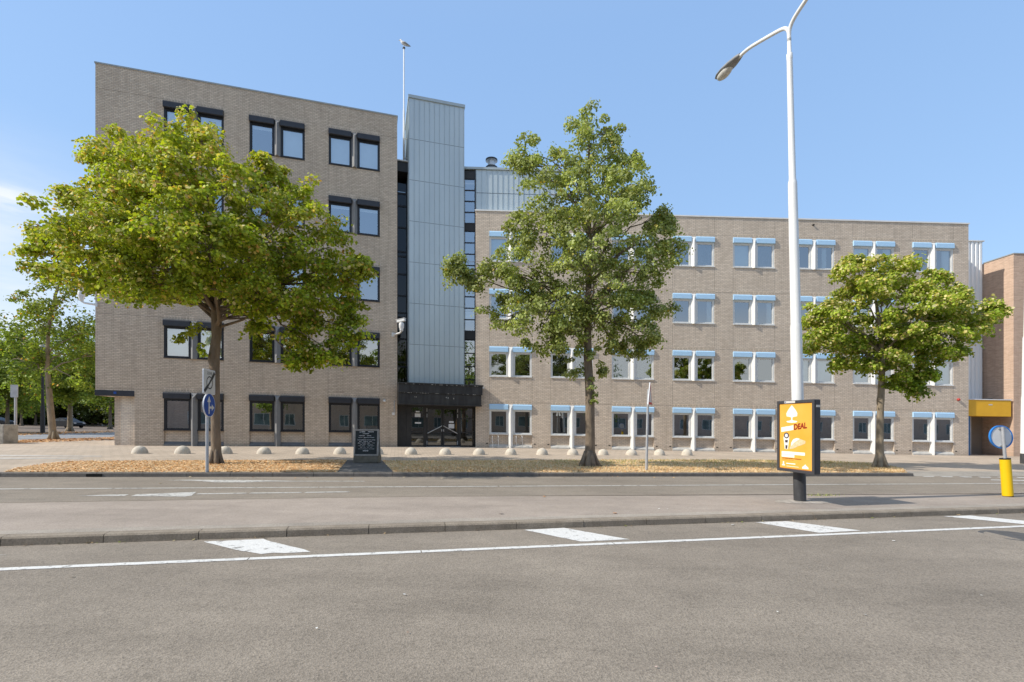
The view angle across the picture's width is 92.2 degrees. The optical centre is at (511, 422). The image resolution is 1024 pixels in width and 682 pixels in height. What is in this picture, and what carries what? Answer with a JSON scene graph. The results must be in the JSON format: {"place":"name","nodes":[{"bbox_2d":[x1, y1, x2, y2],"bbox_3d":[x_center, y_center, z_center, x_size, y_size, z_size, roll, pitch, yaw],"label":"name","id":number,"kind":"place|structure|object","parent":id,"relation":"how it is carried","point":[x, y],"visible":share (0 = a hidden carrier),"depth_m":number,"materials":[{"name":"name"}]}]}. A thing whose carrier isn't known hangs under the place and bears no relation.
{"place":"outdoors","nodes":[
{"label":"outdoors","id":0,"kind":"place"},
{"bbox_2d":[18,423,114,434],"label":"park ground","id":1,"kind":"structure","parent":0,"point":[60,429],"depth_m":60.70,"materials":[{"name":"soil"}]},
{"bbox_2d":[1,386,53,425],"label":"park tree","id":2,"kind":"object","parent":1,"relation":"on","point":[21,418],"visible":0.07,"depth_m":88.79,"materials":[{"name":"green plant"}]},
{"bbox_2d":[0,376,59,424],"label":"park tree","id":3,"kind":"object","parent":1,"relation":"on","point":[9,400],"visible":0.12,"depth_m":62.60,"materials":[{"name":"green plant"}]},
{"bbox_2d":[0,310,66,405],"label":"park tree","id":4,"kind":"object","parent":1,"relation":"on","point":[22,336],"visible":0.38,"depth_m":37.46,"materials":[{"name":"green plant"}]},
{"bbox_2d":[39,344,44,432],"bbox_3d":[-34.346,-2.477,36.081,0.520,6.550,0.507,0,0,0],"label":"street lamp","id":5,"kind":"object","parent":1,"relation":"on","point":[42,418],"visible":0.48,"depth_m":36.01,"materials":[{"name":"black metal"}]},
{"bbox_2d":[0,372,114,426],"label":"distant wood","id":6,"kind":"object","parent":1,"relation":"on","point":[99,416],"visible":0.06,"depth_m":100.75,"materials":[{"name":"green plant"}]},
{"bbox_2d":[9,315,114,431],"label":"park tree","id":7,"kind":"object","parent":1,"relation":"on","point":[70,394],"visible":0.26,"depth_m":44.01,"materials":[{"name":"green plant"}]},
{"bbox_2d":[79,393,114,428],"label":"park tree","id":8,"kind":"object","parent":1,"relation":"on","point":[110,404],"visible":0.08,"depth_m":65.20,"materials":[{"name":"green plant"}]},
{"bbox_2d":[18,432,114,439],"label":"side road","id":9,"kind":"structure","parent":0,"point":[62,436],"depth_m":32.10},
{"bbox_2d":[337,460,392,471],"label":"path","id":10,"kind":"structure","parent":0,"point":[351,466],"depth_m":14.35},
{"bbox_2d":[353,429,380,462],"bbox_3d":[-4.710,0.755,16.068,0.800,1.080,0.420,0,0,0],"label":"chalkboard sign","id":11,"kind":"object","parent":10,"relation":"on","point":[367,449],"visible":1,"depth_m":15.92,"materials":[{"name":"stone"}]},
{"bbox_2d":[7,458,906,495],"bbox_3d":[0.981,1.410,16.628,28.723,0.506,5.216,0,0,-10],"label":"verge","id":12,"kind":"structure","parent":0,"point":[494,463],"depth_m":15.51,"materials":[{"name":"plant"}]},
{"bbox_2d":[3,104,379,463],"bbox_3d":[-9.358,-3.895,14.727,8.969,10.422,8.049,0,0,43],"label":"lime tree","id":13,"kind":"object","parent":12,"relation":"on","point":[180,187],"visible":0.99,"depth_m":13.43,"materials":[{"name":"green plant"}]},
{"bbox_2d":[202,369,214,471],"bbox_3d":[-7.711,-0.029,12.491,0.098,2.620,0.600,0,0,-7],"label":"sign post","id":14,"kind":"object","parent":12,"relation":"on","point":[208,389],"visible":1,"depth_m":12.46,"materials":[{"name":"metal"}]},
{"bbox_2d":[5,459,904,471],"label":"fallen leaves","id":15,"kind":"object","parent":12,"relation":"on","point":[261,463],"visible":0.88,"depth_m":14.45,"materials":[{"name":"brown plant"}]},
{"bbox_2d":[438,98,695,466],"bbox_3d":[1.832,-4.490,16.512,7.611,12.069,5.564,0,0,32],"label":"lime tree","id":16,"kind":"object","parent":12,"relation":"on","point":[582,314],"visible":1,"depth_m":15.91,"materials":[{"name":"green plant"}]},
{"bbox_2d":[645,382,651,469],"bbox_3d":[4.187,0.130,15.195,0.161,2.731,0.800,0,0,24],"label":"warning sign","id":17,"kind":"object","parent":12,"relation":"on","point":[649,399],"visible":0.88,"depth_m":15.15,"materials":[{"name":"metal"}]},
{"bbox_2d":[801,252,1014,467],"bbox_3d":[14.095,-2.316,17.691,7.455,8.075,4.294,0,0,17],"label":"lime tree","id":18,"kind":"object","parent":12,"relation":"on","point":[947,313],"visible":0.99,"depth_m":17.51,"materials":[{"name":"green plant"}]},
{"bbox_2d":[0,417,1023,681],"bbox_3d":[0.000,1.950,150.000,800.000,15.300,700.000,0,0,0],"label":"road","id":19,"kind":"structure","parent":0,"point":[918,605],"depth_m":4.19,"materials":[{"name":"asphalt"}]},
{"bbox_2d":[0,557,248,569],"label":"edge line","id":20,"kind":"object","parent":19,"relation":"on","point":[113,564],"visible":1,"depth_m":4.97,"materials":[{"name":"paint"}]},
{"bbox_2d":[204,539,309,553],"bbox_3d":[-2.970,1.442,5.770,1.441,0.026,0.482,0,0,30],"label":"hatch marking","id":21,"kind":"object","parent":19,"relation":"on","point":[261,546],"visible":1,"depth_m":5.74,"materials":[{"name":"paint"}]},
{"bbox_2d":[248,550,420,559],"bbox_3d":[-1.921,1.461,5.446,1.795,0.032,0.103,0,0,-13],"label":"edge line","id":22,"kind":"object","parent":19,"relation":"on","point":[326,555],"visible":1,"depth_m":5.43,"materials":[{"name":"paint"}]},
{"bbox_2d":[0,472,913,476],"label":"kerb","id":23,"kind":"structure","parent":19,"relation":"on","point":[352,474],"depth_m":13.26,"materials":[{"name":"concrete"}]},
{"bbox_2d":[0,506,1023,545],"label":"kerb","id":24,"kind":"structure","parent":19,"relation":"on","point":[137,536],"depth_m":6.73,"materials":[{"name":"concrete"}]},
{"bbox_2d":[0,493,1023,502],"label":"kerb","id":25,"kind":"structure","parent":19,"relation":"on","point":[400,496],"depth_m":8.86,"materials":[{"name":"concrete"}]},
{"bbox_2d":[0,492,1023,533],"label":"median","id":26,"kind":"object","parent":19,"relation":"on","point":[56,515],"visible":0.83,"depth_m":7.94,"materials":[{"name":"concrete"}]},
{"bbox_2d":[0,503,1023,533],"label":"kerb apron","id":27,"kind":"object","parent":26,"relation":"on","point":[368,522],"visible":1,"depth_m":6.97,"materials":[{"name":"concrete"}]},
{"bbox_2d":[715,0,807,500],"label":"street lamp","id":28,"kind":"object","parent":26,"relation":"on","point":[796,353],"visible":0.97,"depth_m":9.40,"materials":[{"name":"metal"}]},
{"bbox_2d":[777,399,819,474],"bbox_3d":[5.328,0.257,9.192,0.143,1.342,0.900,0,0,-12],"label":"advertising box","id":29,"kind":"object","parent":28,"relation":"attached to","point":[798,436],"visible":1,"depth_m":9.09,"materials":[{"name":"plastic"}]},
{"bbox_2d":[988,425,1013,496],"bbox_3d":[10.580,0.840,10.614,0.500,1.556,0.188,0,0,0],"label":"traffic bollard","id":30,"kind":"object","parent":26,"relation":"on","point":[1000,436],"visible":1,"depth_m":10.61,"materials":[{"name":"plastic"}]},
{"bbox_2d":[422,542,612,551],"bbox_3d":[0.118,1.498,5.928,2.370,0.042,0.104,0,0,-13],"label":"edge line","id":31,"kind":"object","parent":19,"relation":"on","point":[511,547],"visible":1,"depth_m":5.91,"materials":[{"name":"paint"}]},
{"bbox_2d":[527,528,624,540],"bbox_3d":[0.842,1.511,6.648,1.347,0.025,0.550,0,0,39],"label":"hatch marking","id":32,"kind":"object","parent":19,"relation":"on","point":[572,534],"visible":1,"depth_m":6.64,"materials":[{"name":"paint"}]},
{"bbox_2d":[613,536,762,543],"bbox_3d":[2.339,1.538,6.453,2.171,0.038,0.103,0,0,-13],"label":"edge line","id":33,"kind":"object","parent":19,"relation":"on","point":[686,540],"visible":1,"depth_m":6.43,"materials":[{"name":"paint"}]},
{"bbox_2d":[758,521,859,532],"bbox_3d":[4.426,1.577,7.442,1.315,0.024,0.642,0,0,40],"label":"hatch marking","id":34,"kind":"object","parent":19,"relation":"on","point":[809,527],"visible":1,"depth_m":7.43,"materials":[{"name":"paint"}]},
{"bbox_2d":[761,531,884,537],"bbox_3d":[4.404,1.575,6.941,2.049,0.036,0.103,0,0,-13],"label":"edge line","id":35,"kind":"object","parent":19,"relation":"on","point":[821,534],"visible":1,"depth_m":6.93,"materials":[{"name":"paint"}]},
{"bbox_2d":[882,527,995,532],"bbox_3d":[6.469,1.612,7.429,2.171,0.038,0.104,0,0,-13],"label":"edge line","id":36,"kind":"object","parent":19,"relation":"on","point":[938,529],"visible":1,"depth_m":7.42,"materials":[{"name":"paint"}]},
{"bbox_2d":[947,515,1023,523],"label":"hatch marking","id":37,"kind":"object","parent":19,"relation":"on","point":[995,519],"visible":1,"depth_m":8.37,"materials":[{"name":"paint"}]},
{"bbox_2d":[978,530,1023,540],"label":"manhole cover","id":38,"kind":"object","parent":19,"relation":"on","point":[1017,535],"visible":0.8,"depth_m":7.23,"materials":[{"name":"metal"}]},
{"bbox_2d":[0,432,1023,472],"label":"pavement","id":39,"kind":"structure","parent":0,"point":[94,450],"depth_m":20.80,"materials":[{"name":"concrete"}]},
{"bbox_2d":[0,425,17,443],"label":"concrete block","id":40,"kind":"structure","parent":39,"relation":"on","point":[8,434],"depth_m":22.88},
{"bbox_2d":[10,385,17,424],"bbox_3d":[-24.509,-0.451,24.312,0.294,2.820,0.130,0,0,-18],"label":"sign post","id":41,"kind":"object","parent":39,"relation":"on","point":[14,391],"visible":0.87,"depth_m":24.27,"materials":[{"name":"metal"}]},
{"bbox_2d":[0,272,94,439],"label":"lime tree","id":42,"kind":"object","parent":39,"relation":"on","point":[39,359],"visible":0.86,"depth_m":27.11,"materials":[{"name":"green plant"}]},
{"bbox_2d":[18,430,114,442],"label":"fallen leaves","id":43,"kind":"object","parent":39,"relation":"on","point":[58,440],"visible":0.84,"depth_m":27.99,"materials":[{"name":"plant"}]},
{"bbox_2d":[94,61,397,446],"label":"office block","id":44,"kind":"structure","parent":39,"relation":"on","point":[148,374],"depth_m":24.63,"materials":[{"name":"grey brick"}]},
{"bbox_2d":[163,392,190,430],"bbox_3d":[-15.931,-0.521,23.463,1.122,1.838,0.270,0,0,-16],"label":"window","id":45,"kind":"structure","parent":44,"relation":"in","point":[167,396],"depth_m":23.40,"materials":[{"name":"black metal"}]},
{"bbox_2d":[163,319,190,358],"bbox_3d":[-15.931,-3.961,23.469,1.151,1.838,0.571,0,0,0],"label":"window","id":46,"kind":"structure","parent":44,"relation":"in","point":[181,351],"depth_m":23.54,"materials":[{"name":"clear glass"}]},
{"bbox_2d":[163,100,190,139],"bbox_3d":[-15.931,-14.281,23.469,1.151,1.838,0.571,0,0,0],"label":"window","id":47,"kind":"structure","parent":44,"relation":"in","point":[169,106],"depth_m":23.40,"materials":[{"name":"black glass"}]},
{"bbox_2d":[197,393,223,430],"bbox_3d":[-14.572,-0.496,23.840,1.122,1.838,0.270,0,0,-16],"label":"window","id":48,"kind":"structure","parent":44,"relation":"in","point":[200,396],"depth_m":23.78,"materials":[{"name":"black metal"}]},
{"bbox_2d":[197,321,223,360],"bbox_3d":[-14.573,-3.936,23.846,1.151,1.838,0.571,0,0,0],"label":"window","id":49,"kind":"structure","parent":44,"relation":"in","point":[206,339],"depth_m":23.94,"materials":[{"name":"black glass"}]},
{"bbox_2d":[197,106,223,146],"bbox_3d":[-14.573,-14.256,23.846,1.151,1.838,0.571,0,0,0],"label":"window","id":50,"kind":"structure","parent":44,"relation":"in","point":[206,112],"depth_m":23.86,"materials":[{"name":"black glass"}]},
{"bbox_2d":[249,395,273,431],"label":"window","id":51,"kind":"structure","parent":44,"relation":"in","point":[252,398],"depth_m":24.39,"materials":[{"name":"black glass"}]},
{"bbox_2d":[249,114,273,155],"bbox_3d":[-12.400,-14.217,24.449,1.151,1.838,0.571,0,0,0],"label":"window","id":52,"kind":"structure","parent":44,"relation":"in","point":[255,120],"depth_m":24.42,"materials":[{"name":"black glass"}]},
{"bbox_2d":[280,395,304,431],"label":"window","id":53,"kind":"structure","parent":44,"relation":"in","point":[283,399],"depth_m":24.77,"materials":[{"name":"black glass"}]},
{"bbox_2d":[280,119,304,160],"bbox_3d":[-11.041,-14.193,24.826,1.151,1.838,0.571,0,0,0],"label":"window","id":54,"kind":"structure","parent":44,"relation":"in","point":[292,143],"depth_m":24.93,"materials":[{"name":"blue glass"}]},
{"bbox_2d":[328,397,351,432],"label":"window","id":55,"kind":"structure","parent":44,"relation":"in","point":[331,400],"depth_m":25.38,"materials":[{"name":"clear glass"}]},
{"bbox_2d":[328,195,351,233],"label":"window","id":56,"kind":"structure","parent":44,"relation":"in","point":[333,200],"depth_m":25.45,"materials":[{"name":"black metal"}]},
{"bbox_2d":[328,127,351,167],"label":"window","id":57,"kind":"structure","parent":44,"relation":"in","point":[340,151],"depth_m":25.53,"materials":[{"name":"blue glass"}]},
{"bbox_2d":[357,398,379,429],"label":"window","id":58,"kind":"structure","parent":44,"relation":"in","point":[360,401],"depth_m":25.74,"materials":[{"name":"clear glass"}]},
{"bbox_2d":[357,331,379,367],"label":"window","id":59,"kind":"structure","parent":44,"relation":"in","point":[377,336],"depth_m":25.78,"materials":[{"name":"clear glass"}]},
{"bbox_2d":[357,199,379,236],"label":"window","id":60,"kind":"structure","parent":44,"relation":"in","point":[373,206],"depth_m":25.76,"materials":[{"name":"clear glass"}]},
{"bbox_2d":[357,132,379,171],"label":"window","id":61,"kind":"structure","parent":44,"relation":"in","point":[368,156],"depth_m":25.91,"materials":[{"name":"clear glass"}]},
{"bbox_2d":[397,94,560,446],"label":"entrance tower","id":62,"kind":"structure","parent":39,"relation":"on","point":[443,192],"depth_m":26.86,"materials":[{"name":"grey metal"}]},
{"bbox_2d":[403,47,406,159],"bbox_3d":[-5.979,-17.660,27.806,0.381,7.001,0.158,0,0,0],"label":"flagpole","id":63,"kind":"object","parent":62,"relation":"on","point":[404,138],"visible":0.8,"depth_m":27.77,"materials":[{"name":"metal"}]},
{"bbox_2d":[426,407,441,445],"bbox_3d":[-4.246,0.246,26.979,0.866,2.130,0.300,0,0,-10],"label":"door","id":64,"kind":"structure","parent":62,"relation":"in","point":[433,416],"depth_m":26.97,"materials":[{"name":"glass"}]},
{"bbox_2d":[443,408,457,445],"bbox_3d":[-3.400,0.261,27.213,0.842,2.130,0.295,0,0,-10],"label":"door","id":65,"kind":"structure","parent":62,"relation":"in","point":[450,435],"depth_m":27.20,"materials":[{"name":"glass"}]},
{"bbox_2d":[475,209,969,455],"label":"office wing","id":66,"kind":"structure","parent":39,"relation":"on","point":[715,371],"depth_m":27.43,"materials":[{"name":"brick"}]},
{"bbox_2d":[489,404,507,434],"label":"window","id":67,"kind":"structure","parent":66,"relation":"in","point":[492,407],"depth_m":27.14,"materials":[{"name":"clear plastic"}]},
{"bbox_2d":[489,346,507,376],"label":"window","id":68,"kind":"structure","parent":66,"relation":"in","point":[492,349],"depth_m":27.14,"materials":[{"name":"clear glass"}]},
{"bbox_2d":[489,289,507,319],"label":"window","id":69,"kind":"structure","parent":66,"relation":"in","point":[491,292],"depth_m":27.14,"materials":[{"name":"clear glass"}]},
{"bbox_2d":[489,231,507,261],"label":"window","id":70,"kind":"structure","parent":66,"relation":"in","point":[495,237],"depth_m":27.17,"materials":[{"name":"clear glass"}]},
{"bbox_2d":[513,404,531,434],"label":"window","id":71,"kind":"structure","parent":66,"relation":"in","point":[516,408],"depth_m":27.17,"materials":[{"name":"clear glass"}]},
{"bbox_2d":[513,347,531,377],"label":"window","id":72,"kind":"structure","parent":66,"relation":"in","point":[516,350],"depth_m":27.17,"materials":[{"name":"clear glass"}]},
{"bbox_2d":[551,405,569,435],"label":"window","id":73,"kind":"structure","parent":66,"relation":"in","point":[554,408],"depth_m":27.21,"materials":[{"name":"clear glass"}]},
{"bbox_2d":[612,406,630,436],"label":"window","id":74,"kind":"structure","parent":66,"relation":"in","point":[615,409],"depth_m":27.29,"materials":[{"name":"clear glass"}]},
{"bbox_2d":[612,352,630,379],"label":"window","id":75,"kind":"structure","parent":66,"relation":"in","point":[620,377],"depth_m":27.33,"materials":[{"name":"clear glass"}]},
{"bbox_2d":[635,407,653,436],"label":"window","id":76,"kind":"structure","parent":66,"relation":"in","point":[638,410],"depth_m":27.31,"materials":[{"name":"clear glass"}]},
{"bbox_2d":[635,350,653,379],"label":"window","id":77,"kind":"structure","parent":66,"relation":"in","point":[651,354],"depth_m":27.35,"materials":[{"name":"clear glass"}]},
{"bbox_2d":[672,407,691,437],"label":"window","id":78,"kind":"structure","parent":66,"relation":"in","point":[675,410],"depth_m":27.36,"materials":[{"name":"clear glass"}]},
{"bbox_2d":[672,350,691,380],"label":"window","id":79,"kind":"structure","parent":66,"relation":"in","point":[675,353],"depth_m":27.36,"materials":[{"name":"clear glass"}]},
{"bbox_2d":[672,293,691,323],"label":"window","id":80,"kind":"structure","parent":66,"relation":"in","point":[676,296],"depth_m":27.33,"materials":[{"name":"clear glass"}]},
{"bbox_2d":[672,236,691,266],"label":"window","id":81,"kind":"structure","parent":66,"relation":"in","point":[688,239],"depth_m":27.38,"materials":[{"name":"clear glass"}]},
{"bbox_2d":[696,408,714,437],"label":"window","id":82,"kind":"structure","parent":66,"relation":"in","point":[699,411],"depth_m":27.39,"materials":[{"name":"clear glass"}]},
{"bbox_2d":[696,351,714,380],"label":"window","id":83,"kind":"structure","parent":66,"relation":"in","point":[699,354],"depth_m":27.39,"materials":[{"name":"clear glass"}]},
{"bbox_2d":[696,294,714,323],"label":"window","id":84,"kind":"structure","parent":66,"relation":"in","point":[708,298],"depth_m":27.41,"materials":[{"name":"clear glass"}]},
{"bbox_2d":[696,236,714,266],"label":"window","id":85,"kind":"structure","parent":66,"relation":"in","point":[700,241],"depth_m":27.41,"materials":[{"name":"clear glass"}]},
{"bbox_2d":[733,409,751,438],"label":"window","id":86,"kind":"structure","parent":66,"relation":"in","point":[736,412],"depth_m":27.43,"materials":[{"name":"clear glass"}]},
{"bbox_2d":[733,351,751,381],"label":"window","id":87,"kind":"structure","parent":66,"relation":"in","point":[736,355],"depth_m":27.43,"materials":[{"name":"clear glass"}]},
{"bbox_2d":[733,294,751,324],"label":"window","id":88,"kind":"structure","parent":66,"relation":"in","point":[736,298],"depth_m":27.43,"materials":[{"name":"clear glass"}]},
{"bbox_2d":[733,237,751,267],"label":"window","id":89,"kind":"structure","parent":66,"relation":"in","point":[740,245],"depth_m":27.49,"materials":[{"name":"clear glass"}]},
{"bbox_2d":[756,409,774,438],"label":"window","id":90,"kind":"structure","parent":66,"relation":"in","point":[759,412],"depth_m":27.41,"materials":[{"name":"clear glass"}]},
{"bbox_2d":[756,352,774,382],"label":"window","id":91,"kind":"structure","parent":66,"relation":"in","point":[759,355],"depth_m":27.46,"materials":[{"name":"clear glass"}]},
{"bbox_2d":[756,295,774,325],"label":"window","id":92,"kind":"structure","parent":66,"relation":"in","point":[768,299],"depth_m":27.48,"materials":[{"name":"clear glass"}]},
{"bbox_2d":[756,238,774,268],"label":"window","id":93,"kind":"structure","parent":66,"relation":"in","point":[761,242],"depth_m":27.48,"materials":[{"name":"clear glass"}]},
{"bbox_2d":[799,239,811,269],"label":"window","id":94,"kind":"structure","parent":66,"relation":"in","point":[802,242],"depth_m":27.47,"materials":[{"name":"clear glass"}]},
{"bbox_2d":[803,354,811,382],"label":"window","id":95,"kind":"structure","parent":66,"relation":"in","point":[806,360],"depth_m":27.59,"materials":[{"name":"clear glass"}]},
{"bbox_2d":[816,353,834,383],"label":"window","id":96,"kind":"structure","parent":66,"relation":"in","point":[822,377],"depth_m":27.67,"materials":[{"name":"clear glass"}]},
{"bbox_2d":[816,240,835,269],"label":"window","id":97,"kind":"structure","parent":66,"relation":"in","point":[823,244],"depth_m":27.55,"materials":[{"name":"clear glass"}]},
{"bbox_2d":[820,410,835,440],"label":"window","id":98,"kind":"structure","parent":66,"relation":"in","point":[823,413],"depth_m":27.48,"materials":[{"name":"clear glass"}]},
{"bbox_2d":[853,411,871,440],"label":"window","id":99,"kind":"structure","parent":66,"relation":"in","point":[856,414],"depth_m":27.58,"materials":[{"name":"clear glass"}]},
{"bbox_2d":[853,241,871,270],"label":"window","id":100,"kind":"structure","parent":66,"relation":"in","point":[858,246],"depth_m":27.59,"materials":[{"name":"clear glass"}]},
{"bbox_2d":[876,241,894,269],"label":"window","id":101,"kind":"structure","parent":66,"relation":"in","point":[887,245],"depth_m":27.55,"materials":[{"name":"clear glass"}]},
{"bbox_2d":[912,412,931,441],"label":"window","id":102,"kind":"structure","parent":66,"relation":"in","point":[915,415],"depth_m":27.65,"materials":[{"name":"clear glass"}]},
{"bbox_2d":[912,242,931,272],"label":"window","id":103,"kind":"structure","parent":66,"relation":"in","point":[926,246],"depth_m":27.59,"materials":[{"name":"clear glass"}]},
{"bbox_2d":[935,360,953,385],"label":"window","id":104,"kind":"structure","parent":66,"relation":"in","point":[945,382],"depth_m":27.82,"materials":[{"name":"clear glass"}]},
{"bbox_2d":[935,412,954,442],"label":"window","id":105,"kind":"structure","parent":66,"relation":"in","point":[938,415],"depth_m":27.68,"materials":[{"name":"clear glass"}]},
{"bbox_2d":[935,243,954,272],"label":"window","id":106,"kind":"structure","parent":66,"relation":"in","point":[944,248],"depth_m":27.71,"materials":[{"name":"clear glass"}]},
{"bbox_2d":[936,240,984,453],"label":"corrugated wall","id":107,"kind":"structure","parent":39,"relation":"on","point":[975,282],"depth_m":29.56,"materials":[{"name":"white"}]},
{"bbox_2d":[969,398,1010,455],"bbox_3d":[27.006,0.252,28.712,2.550,3.259,1.784,0,0,0],"label":"side entrance","id":108,"kind":"object","parent":39,"relation":"on","point":[986,407],"visible":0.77,"depth_m":27.88,"materials":[{"name":"yellow paint"}]},
{"bbox_2d":[1020,325,1023,463],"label":"street lamp","id":109,"kind":"object","parent":39,"relation":"on","point":[1022,431],"visible":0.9,"depth_m":21.57,"materials":[{"name":"metal"}]},
{"bbox_2d":[0,0,1023,415],"label":"sky","id":110,"kind":"structure","parent":0,"point":[905,110],"materials":[{"name":"blue"}]},
{"bbox_2d":[906,471,1023,475],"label":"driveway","id":111,"kind":"structure","parent":0,"point":[961,473],"depth_m":16.61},
{"bbox_2d":[982,253,1023,455],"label":"brick building","id":112,"kind":"structure","parent":0,"point":[1003,277],"depth_m":28.34,"materials":[{"name":"brick"}]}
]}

